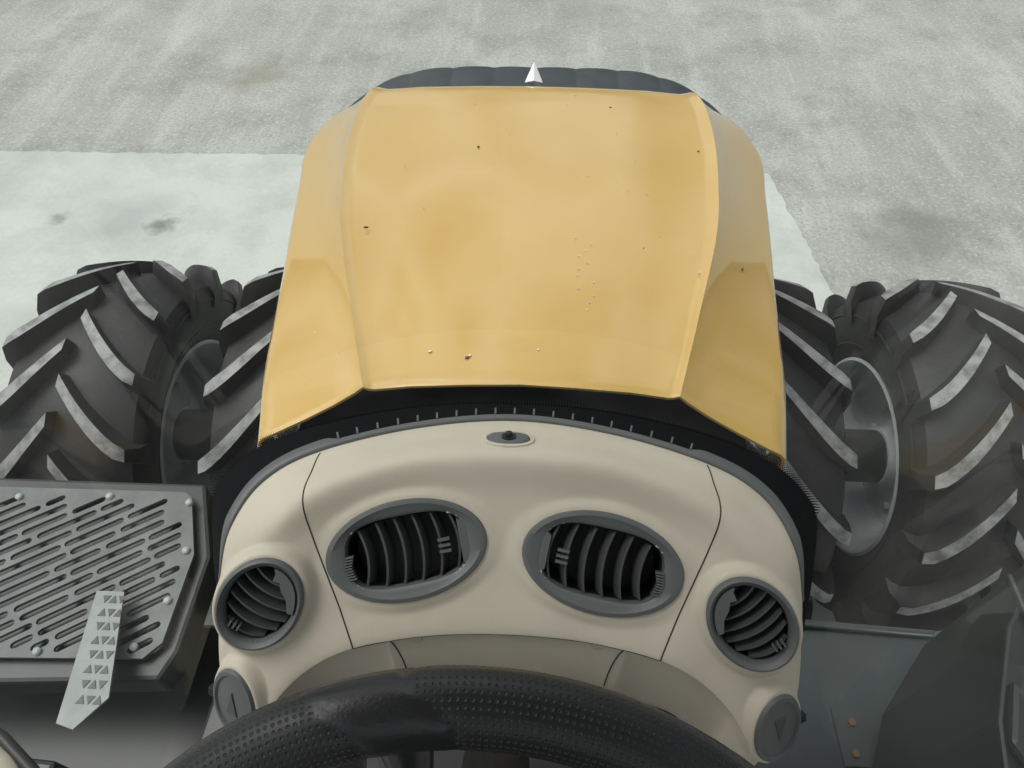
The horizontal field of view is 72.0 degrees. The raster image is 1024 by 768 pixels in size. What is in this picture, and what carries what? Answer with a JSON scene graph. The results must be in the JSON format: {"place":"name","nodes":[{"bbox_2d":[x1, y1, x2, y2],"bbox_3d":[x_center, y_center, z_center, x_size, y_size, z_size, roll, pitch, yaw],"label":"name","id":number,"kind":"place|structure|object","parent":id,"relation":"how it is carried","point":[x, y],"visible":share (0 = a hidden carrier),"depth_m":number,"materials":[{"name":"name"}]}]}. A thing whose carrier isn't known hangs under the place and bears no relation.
{"place":"outdoors","nodes":[
{"label":"outdoors","id":0,"kind":"place"},
{"bbox_2d":[0,151,935,636],"bbox_3d":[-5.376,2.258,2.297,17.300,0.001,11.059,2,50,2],"label":"concrete pavement","id":1,"kind":"structure","parent":0,"point":[224,215],"depth_m":5.20,"materials":[{"name":"grey concrete"}]},
{"bbox_2d":[0,62,1023,767],"bbox_3d":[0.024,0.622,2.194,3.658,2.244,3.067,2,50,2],"label":"tractor","id":2,"kind":"object","parent":1,"relation":"on","point":[594,236],"visible":0.79,"depth_m":1.67,"materials":[{"name":"paint"}]},
{"bbox_2d":[0,396,819,767],"bbox_3d":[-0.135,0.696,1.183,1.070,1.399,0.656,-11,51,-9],"label":"dashboard","id":3,"kind":"object","parent":2,"relation":"attached to","point":[662,566],"visible":0.91,"depth_m":0.79,"materials":[{"name":"plastic"}]},
{"bbox_2d":[164,665,755,767],"bbox_3d":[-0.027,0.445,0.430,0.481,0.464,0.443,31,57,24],"label":"steering wheel","id":4,"kind":"object","parent":3,"relation":"attached to","point":[483,717],"visible":1,"depth_m":0.37,"materials":[{"name":"black leather"}]},
{"bbox_2d":[0,0,1023,306],"bbox_3d":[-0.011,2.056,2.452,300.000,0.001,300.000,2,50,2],"label":"ground","id":5,"kind":"structure","parent":0,"point":[886,138],"depth_m":6.56,"materials":[{"name":"grey concrete"}]}
]}

